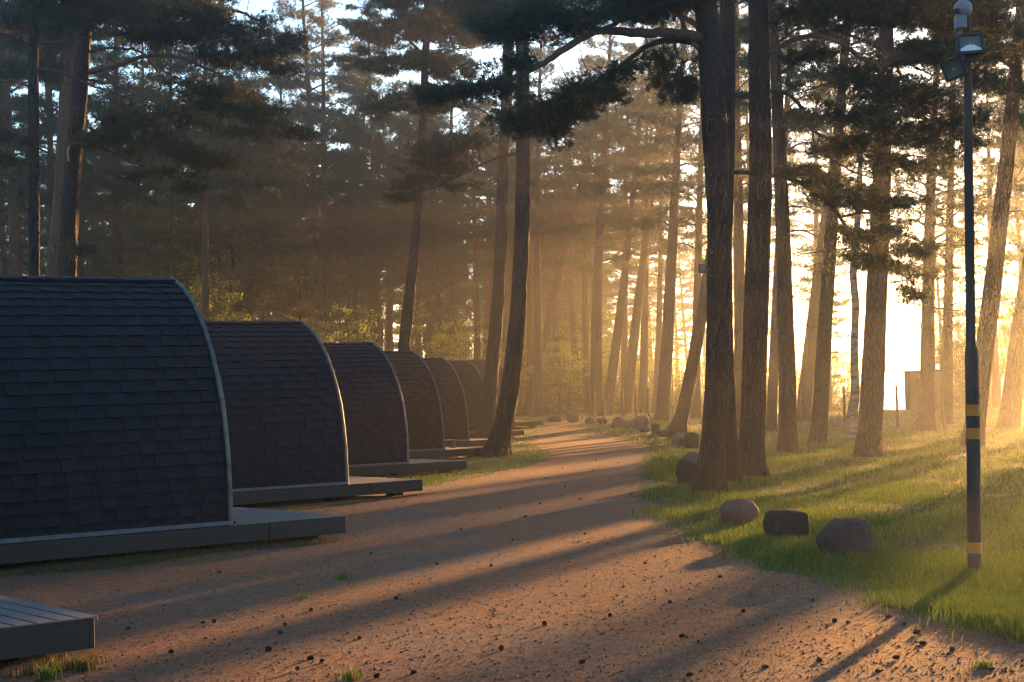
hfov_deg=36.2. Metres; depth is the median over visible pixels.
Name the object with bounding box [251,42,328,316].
pine tree
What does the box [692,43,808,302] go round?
pine tree
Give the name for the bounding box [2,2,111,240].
pine tree
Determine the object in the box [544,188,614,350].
pine tree
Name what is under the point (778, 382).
bush
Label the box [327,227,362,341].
young pine
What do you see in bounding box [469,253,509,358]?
young pine
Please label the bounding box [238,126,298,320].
young pine
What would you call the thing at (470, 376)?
pod cabin
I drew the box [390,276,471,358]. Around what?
bush
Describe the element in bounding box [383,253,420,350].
young pine
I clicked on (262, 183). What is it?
young pine
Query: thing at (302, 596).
grass tuft
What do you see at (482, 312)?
young pine
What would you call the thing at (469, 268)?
pine tree
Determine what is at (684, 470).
boulder
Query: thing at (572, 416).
boulder
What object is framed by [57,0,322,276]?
pine tree
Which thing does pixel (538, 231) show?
pine tree
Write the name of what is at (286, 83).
pine tree
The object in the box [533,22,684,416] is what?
pine tree
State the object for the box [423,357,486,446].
pod cabin
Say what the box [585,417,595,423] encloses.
boulder
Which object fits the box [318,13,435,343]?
pine tree
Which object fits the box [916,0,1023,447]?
pine tree
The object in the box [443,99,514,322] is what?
pine tree
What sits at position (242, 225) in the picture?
young pine
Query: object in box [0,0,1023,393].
sky
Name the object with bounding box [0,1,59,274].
pine tree
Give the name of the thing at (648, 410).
wire fence
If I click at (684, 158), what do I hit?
pine tree
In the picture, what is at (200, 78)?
pine tree
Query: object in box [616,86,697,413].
pine tree
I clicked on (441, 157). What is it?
pine tree
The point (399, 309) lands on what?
pine tree
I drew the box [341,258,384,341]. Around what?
young pine
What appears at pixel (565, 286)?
pine tree
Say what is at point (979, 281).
young pine
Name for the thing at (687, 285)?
pine tree
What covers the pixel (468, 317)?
young pine
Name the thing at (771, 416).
pine tree
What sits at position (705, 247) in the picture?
pine tree
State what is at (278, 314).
bush
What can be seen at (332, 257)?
pine tree
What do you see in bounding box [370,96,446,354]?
pine tree
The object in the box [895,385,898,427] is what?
fence post
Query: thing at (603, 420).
boulder
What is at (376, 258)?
pine tree
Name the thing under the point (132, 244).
pine tree
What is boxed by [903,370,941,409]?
shed
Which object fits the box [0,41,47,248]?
pine tree
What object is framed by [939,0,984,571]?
lamp post
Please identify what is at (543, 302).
pine tree
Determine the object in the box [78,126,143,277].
pine tree
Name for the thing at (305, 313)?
young pine
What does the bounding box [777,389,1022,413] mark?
water
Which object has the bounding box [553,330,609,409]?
bush
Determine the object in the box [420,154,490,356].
young pine
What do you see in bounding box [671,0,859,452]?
pine tree
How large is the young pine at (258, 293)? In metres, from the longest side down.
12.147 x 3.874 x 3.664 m
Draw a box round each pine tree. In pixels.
[0,0,57,257]
[0,0,116,275]
[0,0,172,275]
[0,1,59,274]
[0,2,90,274]
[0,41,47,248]
[0,83,47,271]
[0,115,47,274]
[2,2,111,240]
[3,0,127,263]
[5,156,46,275]
[42,30,139,272]
[45,11,193,276]
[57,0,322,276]
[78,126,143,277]
[86,26,195,275]
[88,124,135,276]
[89,135,152,276]
[103,78,166,262]
[127,73,228,300]
[132,1,284,320]
[134,120,225,265]
[181,98,265,305]
[182,66,298,320]
[184,169,256,305]
[187,66,257,320]
[208,87,292,320]
[243,0,380,341]
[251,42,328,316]
[256,103,334,310]
[264,91,361,331]
[268,0,379,340]
[269,60,352,319]
[295,146,361,331]
[296,130,346,339]
[302,68,401,334]
[317,76,423,347]
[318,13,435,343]
[325,50,410,341]
[330,0,488,350]
[335,120,406,350]
[339,119,400,341]
[361,113,429,350]
[365,83,468,357]
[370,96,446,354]
[377,0,569,457]
[378,205,424,323]
[378,230,407,350]
[380,129,440,348]
[381,268,401,350]
[391,113,470,354]
[391,119,472,298]
[404,51,498,349]
[407,0,742,495]
[419,203,472,356]
[423,231,484,347]
[426,92,514,359]
[430,2,583,438]
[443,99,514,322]
[447,123,511,359]
[462,113,513,343]
[464,94,550,404]
[467,144,545,365]
[477,127,563,415]
[479,30,596,416]
[485,175,561,355]
[488,142,552,403]
[488,143,558,338]
[492,93,563,414]
[506,95,612,413]
[522,52,630,415]
[531,171,619,324]
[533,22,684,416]
[541,75,606,412]
[543,60,640,413]
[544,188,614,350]
[558,103,640,334]
[584,25,698,415]
[588,89,663,405]
[588,187,630,389]
[596,55,688,413]
[602,202,656,338]
[605,237,656,330]
[606,24,697,413]
[608,194,686,393]
[610,66,697,316]
[614,1,741,420]
[614,193,677,351]
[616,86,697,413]
[632,257,682,356]
[637,20,772,418]
[651,255,693,384]
[656,227,705,371]
[659,0,791,428]
[665,4,786,432]
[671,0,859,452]
[676,220,706,367]
[681,206,733,337]
[691,148,775,340]
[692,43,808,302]
[719,0,753,483]
[732,214,775,335]
[732,228,771,332]
[734,0,863,431]
[738,0,1023,476]
[746,0,911,443]
[770,78,869,388]
[771,14,963,456]
[771,24,902,421]
[794,297,839,399]
[806,116,869,443]
[835,0,1023,431]
[891,8,1023,424]
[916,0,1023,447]
[941,54,1023,407]
[975,57,1023,428]
[981,0,1023,238]
[982,73,1023,292]
[992,94,1023,253]
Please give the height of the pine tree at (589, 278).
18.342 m
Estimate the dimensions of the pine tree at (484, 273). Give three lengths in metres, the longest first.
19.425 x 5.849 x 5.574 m
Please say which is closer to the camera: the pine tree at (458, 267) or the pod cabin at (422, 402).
the pod cabin at (422, 402)
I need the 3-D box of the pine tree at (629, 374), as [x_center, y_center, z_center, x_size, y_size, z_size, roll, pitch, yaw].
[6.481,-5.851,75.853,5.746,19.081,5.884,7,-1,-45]
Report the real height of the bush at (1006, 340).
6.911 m
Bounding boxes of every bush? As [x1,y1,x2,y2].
[107,264,167,277]
[140,242,246,320]
[182,272,246,320]
[215,306,256,320]
[239,265,314,321]
[272,316,346,342]
[313,303,390,350]
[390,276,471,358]
[412,320,479,359]
[434,317,503,363]
[500,340,548,402]
[521,365,557,412]
[523,329,571,413]
[525,316,569,412]
[526,311,581,413]
[542,349,589,414]
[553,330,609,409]
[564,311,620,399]
[578,357,620,409]
[589,326,652,412]
[602,314,655,406]
[616,361,653,411]
[636,320,688,413]
[649,363,685,413]
[671,348,705,413]
[674,357,704,413]
[701,370,704,401]
[766,355,800,412]
[766,368,778,412]
[777,350,812,406]
[798,343,850,411]
[831,350,861,409]
[832,381,850,410]
[845,355,898,408]
[920,307,977,408]
[935,313,1004,407]
[935,328,965,408]
[958,293,1015,400]
[976,270,1022,399]
[976,337,1005,407]
[997,313,1022,406]
[998,279,1017,341]
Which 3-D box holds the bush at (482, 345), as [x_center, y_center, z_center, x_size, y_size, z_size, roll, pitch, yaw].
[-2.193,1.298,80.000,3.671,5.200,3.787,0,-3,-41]
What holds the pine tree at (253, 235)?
on the ground at (272, 505)
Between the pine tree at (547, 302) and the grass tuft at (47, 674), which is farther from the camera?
the pine tree at (547, 302)
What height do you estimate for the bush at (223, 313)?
4.680 m
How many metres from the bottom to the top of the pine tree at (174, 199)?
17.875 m
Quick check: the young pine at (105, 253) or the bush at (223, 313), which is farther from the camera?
the young pine at (105, 253)
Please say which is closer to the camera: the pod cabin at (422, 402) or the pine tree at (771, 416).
the pod cabin at (422, 402)
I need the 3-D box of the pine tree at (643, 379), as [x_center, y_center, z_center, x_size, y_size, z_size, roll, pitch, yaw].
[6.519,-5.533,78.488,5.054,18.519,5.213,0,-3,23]
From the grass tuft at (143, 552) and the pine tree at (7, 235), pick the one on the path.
the grass tuft at (143, 552)
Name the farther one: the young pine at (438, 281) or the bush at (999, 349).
the bush at (999, 349)
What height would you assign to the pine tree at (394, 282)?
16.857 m
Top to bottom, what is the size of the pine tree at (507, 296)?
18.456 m
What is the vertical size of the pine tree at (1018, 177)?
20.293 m
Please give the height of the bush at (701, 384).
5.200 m
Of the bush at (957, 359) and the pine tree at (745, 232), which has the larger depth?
the pine tree at (745, 232)
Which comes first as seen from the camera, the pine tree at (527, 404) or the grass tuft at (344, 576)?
the grass tuft at (344, 576)
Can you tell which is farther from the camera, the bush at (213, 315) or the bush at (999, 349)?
the bush at (999, 349)
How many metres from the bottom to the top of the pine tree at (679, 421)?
15.117 m
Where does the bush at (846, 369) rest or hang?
on the ground at (272, 505)
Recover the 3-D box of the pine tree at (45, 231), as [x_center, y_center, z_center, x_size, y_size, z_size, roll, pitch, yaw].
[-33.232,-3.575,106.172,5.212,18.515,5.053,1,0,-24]
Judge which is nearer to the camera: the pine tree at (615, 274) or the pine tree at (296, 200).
the pine tree at (296, 200)
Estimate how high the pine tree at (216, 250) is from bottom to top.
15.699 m
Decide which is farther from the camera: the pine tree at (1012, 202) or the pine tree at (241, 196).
the pine tree at (1012, 202)
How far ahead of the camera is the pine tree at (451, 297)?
85.51 m
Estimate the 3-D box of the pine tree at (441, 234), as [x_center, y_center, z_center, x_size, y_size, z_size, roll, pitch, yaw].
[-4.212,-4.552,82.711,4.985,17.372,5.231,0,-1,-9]
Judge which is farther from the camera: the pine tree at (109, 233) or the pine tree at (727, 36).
the pine tree at (109, 233)
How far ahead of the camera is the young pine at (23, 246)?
66.17 m
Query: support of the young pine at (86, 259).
on the ground at (272, 505)
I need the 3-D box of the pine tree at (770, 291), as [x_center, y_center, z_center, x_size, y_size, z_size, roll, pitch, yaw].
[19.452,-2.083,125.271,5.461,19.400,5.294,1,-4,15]
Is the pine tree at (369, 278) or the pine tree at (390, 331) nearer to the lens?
the pine tree at (369, 278)
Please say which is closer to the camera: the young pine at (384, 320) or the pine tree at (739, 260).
the pine tree at (739, 260)
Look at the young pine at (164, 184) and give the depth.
76.09 m
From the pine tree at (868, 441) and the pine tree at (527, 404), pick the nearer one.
the pine tree at (868, 441)
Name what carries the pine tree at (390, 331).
on the ground at (272, 505)
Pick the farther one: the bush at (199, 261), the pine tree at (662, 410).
the pine tree at (662, 410)
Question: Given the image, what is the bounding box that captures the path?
[0,422,1023,681]
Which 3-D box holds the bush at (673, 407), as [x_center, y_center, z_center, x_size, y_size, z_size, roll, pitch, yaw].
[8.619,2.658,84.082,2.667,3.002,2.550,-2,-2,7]
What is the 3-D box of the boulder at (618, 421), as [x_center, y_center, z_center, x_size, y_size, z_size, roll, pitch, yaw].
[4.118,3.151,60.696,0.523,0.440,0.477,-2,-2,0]
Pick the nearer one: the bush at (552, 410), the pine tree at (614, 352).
the pine tree at (614, 352)
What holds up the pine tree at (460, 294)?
on the ground at (272, 505)
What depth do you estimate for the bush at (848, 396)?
85.69 m
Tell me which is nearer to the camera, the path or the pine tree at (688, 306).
the path
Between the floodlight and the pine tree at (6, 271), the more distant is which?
the pine tree at (6, 271)
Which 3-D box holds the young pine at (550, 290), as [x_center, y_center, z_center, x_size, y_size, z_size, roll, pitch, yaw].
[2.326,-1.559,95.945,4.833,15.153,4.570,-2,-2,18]
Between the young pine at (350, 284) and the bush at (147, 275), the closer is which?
the bush at (147, 275)
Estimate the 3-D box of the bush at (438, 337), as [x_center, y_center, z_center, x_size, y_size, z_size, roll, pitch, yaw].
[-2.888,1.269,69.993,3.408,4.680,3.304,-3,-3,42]
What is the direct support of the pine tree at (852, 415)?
on the ground at (272, 505)
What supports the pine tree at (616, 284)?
on the ground at (272, 505)
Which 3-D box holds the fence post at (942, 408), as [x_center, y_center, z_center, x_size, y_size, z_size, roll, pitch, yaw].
[13.977,2.238,50.823,0.194,1.604,0.109,-2,-2,0]
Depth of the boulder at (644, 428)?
55.26 m
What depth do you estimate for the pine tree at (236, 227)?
78.06 m
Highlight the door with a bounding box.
[915,379,919,409]
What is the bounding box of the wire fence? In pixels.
[558,388,677,417]
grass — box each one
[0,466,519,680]
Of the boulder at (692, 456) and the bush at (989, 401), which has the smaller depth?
the boulder at (692, 456)
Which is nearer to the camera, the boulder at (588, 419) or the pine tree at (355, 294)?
the boulder at (588, 419)
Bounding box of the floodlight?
[698,264,709,272]
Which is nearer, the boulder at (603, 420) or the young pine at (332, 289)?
the boulder at (603, 420)
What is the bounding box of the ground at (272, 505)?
[233,407,1023,635]
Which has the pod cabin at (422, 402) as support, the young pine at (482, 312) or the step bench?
the step bench
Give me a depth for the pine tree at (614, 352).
73.31 m
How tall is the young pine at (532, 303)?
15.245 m
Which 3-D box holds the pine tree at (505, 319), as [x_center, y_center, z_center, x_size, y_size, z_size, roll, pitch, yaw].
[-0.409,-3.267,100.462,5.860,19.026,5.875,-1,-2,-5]
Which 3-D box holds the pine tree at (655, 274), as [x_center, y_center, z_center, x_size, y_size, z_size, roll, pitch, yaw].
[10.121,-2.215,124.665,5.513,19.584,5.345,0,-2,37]
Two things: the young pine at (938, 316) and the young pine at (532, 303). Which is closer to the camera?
the young pine at (938, 316)
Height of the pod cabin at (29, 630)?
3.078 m
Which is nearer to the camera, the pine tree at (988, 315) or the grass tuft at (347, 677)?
the grass tuft at (347, 677)
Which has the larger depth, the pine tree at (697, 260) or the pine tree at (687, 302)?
the pine tree at (687, 302)
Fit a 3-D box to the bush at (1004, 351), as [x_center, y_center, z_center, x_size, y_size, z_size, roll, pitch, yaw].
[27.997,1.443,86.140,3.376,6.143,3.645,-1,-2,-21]
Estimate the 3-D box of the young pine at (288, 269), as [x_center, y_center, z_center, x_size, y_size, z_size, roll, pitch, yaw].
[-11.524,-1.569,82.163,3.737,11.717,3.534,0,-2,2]
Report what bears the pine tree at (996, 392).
on the ground at (272, 505)
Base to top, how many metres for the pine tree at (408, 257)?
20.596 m
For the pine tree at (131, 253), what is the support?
on the ground at (272, 505)
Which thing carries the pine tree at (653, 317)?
on the ground at (272, 505)
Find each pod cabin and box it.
[0,275,346,565]
[0,595,97,661]
[204,320,422,504]
[322,341,466,475]
[383,350,482,459]
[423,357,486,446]
[448,360,542,426]
[449,360,523,437]
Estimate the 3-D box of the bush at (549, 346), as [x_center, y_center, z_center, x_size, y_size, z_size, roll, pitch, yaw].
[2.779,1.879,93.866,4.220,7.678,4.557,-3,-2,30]
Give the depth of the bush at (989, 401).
83.64 m
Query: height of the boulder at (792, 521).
0.370 m
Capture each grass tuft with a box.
[34,658,62,681]
[70,651,97,672]
[136,551,152,555]
[294,591,310,599]
[331,570,354,579]
[333,666,362,681]
[969,660,992,669]
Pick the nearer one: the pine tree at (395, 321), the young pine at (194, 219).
the young pine at (194, 219)
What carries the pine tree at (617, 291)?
on the ground at (272, 505)
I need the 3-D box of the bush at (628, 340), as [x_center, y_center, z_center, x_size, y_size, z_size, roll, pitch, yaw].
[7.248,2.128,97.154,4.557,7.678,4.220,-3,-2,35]
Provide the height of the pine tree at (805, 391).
17.779 m
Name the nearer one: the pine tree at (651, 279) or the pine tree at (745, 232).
the pine tree at (651, 279)
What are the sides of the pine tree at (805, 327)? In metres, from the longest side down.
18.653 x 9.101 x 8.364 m
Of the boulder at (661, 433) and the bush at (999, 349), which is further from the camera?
the bush at (999, 349)
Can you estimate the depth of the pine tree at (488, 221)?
81.55 m
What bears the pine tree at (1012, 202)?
on the ground at (272, 505)
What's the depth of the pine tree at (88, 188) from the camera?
59.58 m
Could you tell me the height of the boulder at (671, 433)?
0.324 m
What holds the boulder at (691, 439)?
on the ground at (272, 505)
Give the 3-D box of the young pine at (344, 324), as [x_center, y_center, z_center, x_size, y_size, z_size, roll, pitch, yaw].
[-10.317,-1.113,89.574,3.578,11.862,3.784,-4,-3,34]
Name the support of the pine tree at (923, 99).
on the ground at (272, 505)
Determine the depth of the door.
75.15 m
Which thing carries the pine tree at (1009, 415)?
on the ground at (272, 505)
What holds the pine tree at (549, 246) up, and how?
on the ground at (272, 505)
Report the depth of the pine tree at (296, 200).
94.89 m
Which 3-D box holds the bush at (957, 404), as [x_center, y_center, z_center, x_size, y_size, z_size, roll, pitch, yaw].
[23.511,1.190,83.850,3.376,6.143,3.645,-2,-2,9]
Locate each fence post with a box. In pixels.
[842,386,845,419]
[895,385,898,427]
[939,385,946,429]
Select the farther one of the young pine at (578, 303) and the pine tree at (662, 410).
the young pine at (578, 303)
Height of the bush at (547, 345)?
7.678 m
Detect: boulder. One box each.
[547,416,561,421]
[566,411,579,421]
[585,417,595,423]
[597,417,607,424]
[612,417,624,426]
[623,420,634,427]
[634,415,648,428]
[639,426,649,431]
[650,423,660,433]
[657,430,667,436]
[666,429,679,437]
[672,432,685,445]
[675,459,695,484]
[683,452,698,464]
[684,432,698,447]
[720,498,758,524]
[762,508,808,538]
[816,517,875,558]
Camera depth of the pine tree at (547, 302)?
94.33 m
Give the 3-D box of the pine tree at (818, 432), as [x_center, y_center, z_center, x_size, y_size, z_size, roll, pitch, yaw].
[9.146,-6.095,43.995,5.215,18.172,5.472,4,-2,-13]
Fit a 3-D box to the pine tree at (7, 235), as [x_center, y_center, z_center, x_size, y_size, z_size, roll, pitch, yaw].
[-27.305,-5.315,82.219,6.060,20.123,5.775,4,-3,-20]
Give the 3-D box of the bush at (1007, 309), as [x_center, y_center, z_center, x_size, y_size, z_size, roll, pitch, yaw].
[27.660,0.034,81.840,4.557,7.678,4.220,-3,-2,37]
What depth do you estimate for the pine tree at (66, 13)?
25.59 m
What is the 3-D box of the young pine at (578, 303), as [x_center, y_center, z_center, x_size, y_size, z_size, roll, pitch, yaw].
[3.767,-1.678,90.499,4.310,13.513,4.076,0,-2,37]
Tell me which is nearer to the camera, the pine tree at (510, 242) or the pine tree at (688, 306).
the pine tree at (510, 242)
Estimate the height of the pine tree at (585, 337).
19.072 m
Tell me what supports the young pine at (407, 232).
on the ground at (272, 505)
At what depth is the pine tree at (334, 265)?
84.73 m
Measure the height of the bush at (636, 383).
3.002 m
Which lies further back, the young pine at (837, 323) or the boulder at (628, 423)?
the young pine at (837, 323)
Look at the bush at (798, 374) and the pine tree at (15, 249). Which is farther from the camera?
the bush at (798, 374)
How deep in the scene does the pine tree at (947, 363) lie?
56.49 m
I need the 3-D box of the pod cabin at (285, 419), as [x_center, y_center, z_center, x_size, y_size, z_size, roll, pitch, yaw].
[-4.660,1.122,24.291,6.266,2.924,2.579,0,-3,-40]
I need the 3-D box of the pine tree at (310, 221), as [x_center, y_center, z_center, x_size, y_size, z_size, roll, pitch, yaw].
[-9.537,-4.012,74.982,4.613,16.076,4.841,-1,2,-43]
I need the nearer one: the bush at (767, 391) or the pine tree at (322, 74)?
the pine tree at (322, 74)
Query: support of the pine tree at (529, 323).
on the ground at (272, 505)
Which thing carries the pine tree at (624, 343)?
on the ground at (272, 505)
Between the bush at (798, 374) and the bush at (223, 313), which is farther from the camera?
the bush at (798, 374)
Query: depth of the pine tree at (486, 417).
53.09 m
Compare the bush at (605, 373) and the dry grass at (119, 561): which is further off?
the bush at (605, 373)
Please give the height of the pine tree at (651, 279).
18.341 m
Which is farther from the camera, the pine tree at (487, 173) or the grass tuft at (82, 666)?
the pine tree at (487, 173)
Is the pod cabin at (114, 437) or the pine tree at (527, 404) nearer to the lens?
the pod cabin at (114, 437)
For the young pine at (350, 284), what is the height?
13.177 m
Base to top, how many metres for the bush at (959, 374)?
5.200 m
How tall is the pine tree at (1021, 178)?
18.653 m
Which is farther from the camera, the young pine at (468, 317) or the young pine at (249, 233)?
the young pine at (468, 317)
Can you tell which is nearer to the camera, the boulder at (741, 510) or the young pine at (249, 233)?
the boulder at (741, 510)
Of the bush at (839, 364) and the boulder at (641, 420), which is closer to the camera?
the boulder at (641, 420)
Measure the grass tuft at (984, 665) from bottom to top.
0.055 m
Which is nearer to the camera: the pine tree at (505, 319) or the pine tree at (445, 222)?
the pine tree at (445, 222)
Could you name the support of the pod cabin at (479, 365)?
on the ground at (272, 505)
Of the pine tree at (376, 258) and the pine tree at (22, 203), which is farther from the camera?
the pine tree at (376, 258)
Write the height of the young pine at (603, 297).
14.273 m
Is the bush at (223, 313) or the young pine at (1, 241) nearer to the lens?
the bush at (223, 313)
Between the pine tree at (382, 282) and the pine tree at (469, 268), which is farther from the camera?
the pine tree at (469, 268)
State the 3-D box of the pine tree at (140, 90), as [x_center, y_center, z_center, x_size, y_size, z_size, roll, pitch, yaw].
[-13.633,-5.928,55.003,5.878,19.519,5.601,0,-2,-28]
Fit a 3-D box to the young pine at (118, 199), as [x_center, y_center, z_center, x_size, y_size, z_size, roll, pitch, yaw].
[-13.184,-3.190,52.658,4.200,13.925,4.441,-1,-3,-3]
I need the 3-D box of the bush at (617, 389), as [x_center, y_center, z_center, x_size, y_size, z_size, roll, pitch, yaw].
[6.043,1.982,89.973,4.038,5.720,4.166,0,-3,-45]
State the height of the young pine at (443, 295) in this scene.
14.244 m
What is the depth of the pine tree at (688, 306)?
128.19 m
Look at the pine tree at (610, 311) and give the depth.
132.88 m
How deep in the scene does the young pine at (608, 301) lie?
115.68 m
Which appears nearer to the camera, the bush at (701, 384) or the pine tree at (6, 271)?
the pine tree at (6, 271)
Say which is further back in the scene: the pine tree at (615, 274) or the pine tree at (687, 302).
the pine tree at (687, 302)
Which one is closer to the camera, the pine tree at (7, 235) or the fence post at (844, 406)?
the fence post at (844, 406)
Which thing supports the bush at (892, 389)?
on the ground at (272, 505)
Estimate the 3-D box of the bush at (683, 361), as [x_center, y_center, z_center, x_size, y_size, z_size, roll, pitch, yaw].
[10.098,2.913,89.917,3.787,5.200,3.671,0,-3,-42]
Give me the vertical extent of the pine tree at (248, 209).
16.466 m
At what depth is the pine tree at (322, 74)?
70.33 m
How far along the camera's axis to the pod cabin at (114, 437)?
16.26 m
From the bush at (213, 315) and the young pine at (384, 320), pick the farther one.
the young pine at (384, 320)
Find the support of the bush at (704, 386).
on the ground at (272, 505)
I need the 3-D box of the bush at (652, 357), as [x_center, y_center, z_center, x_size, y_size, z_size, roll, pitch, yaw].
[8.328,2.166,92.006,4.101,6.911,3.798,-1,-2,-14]
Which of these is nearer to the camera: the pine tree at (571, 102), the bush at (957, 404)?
the pine tree at (571, 102)
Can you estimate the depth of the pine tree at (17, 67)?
40.00 m
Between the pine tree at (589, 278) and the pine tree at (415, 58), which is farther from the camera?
the pine tree at (589, 278)
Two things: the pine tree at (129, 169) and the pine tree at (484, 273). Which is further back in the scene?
the pine tree at (484, 273)
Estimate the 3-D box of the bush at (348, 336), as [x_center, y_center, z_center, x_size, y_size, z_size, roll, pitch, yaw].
[-6.687,1.029,64.024,3.787,5.200,3.671,-2,-2,18]
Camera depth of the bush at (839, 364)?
84.51 m
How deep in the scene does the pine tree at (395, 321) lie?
138.54 m
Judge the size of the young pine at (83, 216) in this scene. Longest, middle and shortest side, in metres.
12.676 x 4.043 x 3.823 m
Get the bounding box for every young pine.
[0,84,46,273]
[0,237,8,248]
[6,162,47,274]
[25,124,111,276]
[40,155,124,276]
[77,238,102,276]
[78,42,186,277]
[93,16,243,317]
[125,141,197,284]
[146,110,252,320]
[179,32,311,320]
[201,141,280,318]
[213,101,313,320]
[237,237,275,320]
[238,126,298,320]
[251,142,346,332]
[266,202,314,320]
[295,218,351,338]
[302,128,393,341]
[306,224,366,341]
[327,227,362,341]
[337,263,386,342]
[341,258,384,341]
[379,83,487,357]
[379,162,449,353]
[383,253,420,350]
[399,220,467,354]
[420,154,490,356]
[457,241,473,356]
[469,220,509,364]
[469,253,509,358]
[503,237,552,367]
[525,202,581,378]
[542,220,608,376]
[545,203,610,408]
[589,249,628,357]
[796,221,851,411]
[907,192,965,377]
[935,192,987,350]
[964,93,1023,407]
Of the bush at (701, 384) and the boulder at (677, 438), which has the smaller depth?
the boulder at (677, 438)
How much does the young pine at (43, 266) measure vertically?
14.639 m
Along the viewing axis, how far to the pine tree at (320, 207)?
92.46 m
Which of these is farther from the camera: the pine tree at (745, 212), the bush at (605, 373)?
the bush at (605, 373)
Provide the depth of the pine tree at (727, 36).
26.32 m
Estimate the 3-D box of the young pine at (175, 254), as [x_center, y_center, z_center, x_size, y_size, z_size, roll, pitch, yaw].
[-10.990,-3.934,50.678,4.857,15.229,4.593,-4,-2,43]
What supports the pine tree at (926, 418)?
on the ground at (272, 505)
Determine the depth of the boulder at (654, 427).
53.68 m
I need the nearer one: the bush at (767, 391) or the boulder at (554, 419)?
the boulder at (554, 419)
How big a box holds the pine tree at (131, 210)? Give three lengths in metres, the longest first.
18.034 x 5.430 x 5.175 m
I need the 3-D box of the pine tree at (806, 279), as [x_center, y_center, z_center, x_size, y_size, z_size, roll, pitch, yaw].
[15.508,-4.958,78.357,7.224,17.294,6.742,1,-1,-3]
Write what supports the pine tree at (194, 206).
on the ground at (272, 505)
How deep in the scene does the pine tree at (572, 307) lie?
86.22 m
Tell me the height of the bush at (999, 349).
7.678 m
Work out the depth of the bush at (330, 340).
60.33 m
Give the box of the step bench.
[445,439,457,447]
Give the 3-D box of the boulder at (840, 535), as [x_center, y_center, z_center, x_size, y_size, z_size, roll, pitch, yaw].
[3.067,1.841,14.361,0.549,0.443,0.407,-2,-2,0]
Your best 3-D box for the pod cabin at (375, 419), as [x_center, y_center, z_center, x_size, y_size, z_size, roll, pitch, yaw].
[-4.179,1.408,31.418,6.266,2.801,2.579,0,-2,-39]
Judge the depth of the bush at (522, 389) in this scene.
89.86 m
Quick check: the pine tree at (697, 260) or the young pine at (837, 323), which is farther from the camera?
the young pine at (837, 323)
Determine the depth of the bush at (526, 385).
82.07 m
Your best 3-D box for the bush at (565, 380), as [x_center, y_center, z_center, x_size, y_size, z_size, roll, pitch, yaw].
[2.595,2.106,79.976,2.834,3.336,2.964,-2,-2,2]
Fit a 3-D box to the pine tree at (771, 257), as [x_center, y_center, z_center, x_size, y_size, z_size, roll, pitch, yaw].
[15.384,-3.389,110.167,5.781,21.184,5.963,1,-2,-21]
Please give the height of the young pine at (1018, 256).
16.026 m
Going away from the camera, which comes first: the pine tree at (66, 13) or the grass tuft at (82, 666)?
the grass tuft at (82, 666)
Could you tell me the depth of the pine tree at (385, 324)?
112.96 m

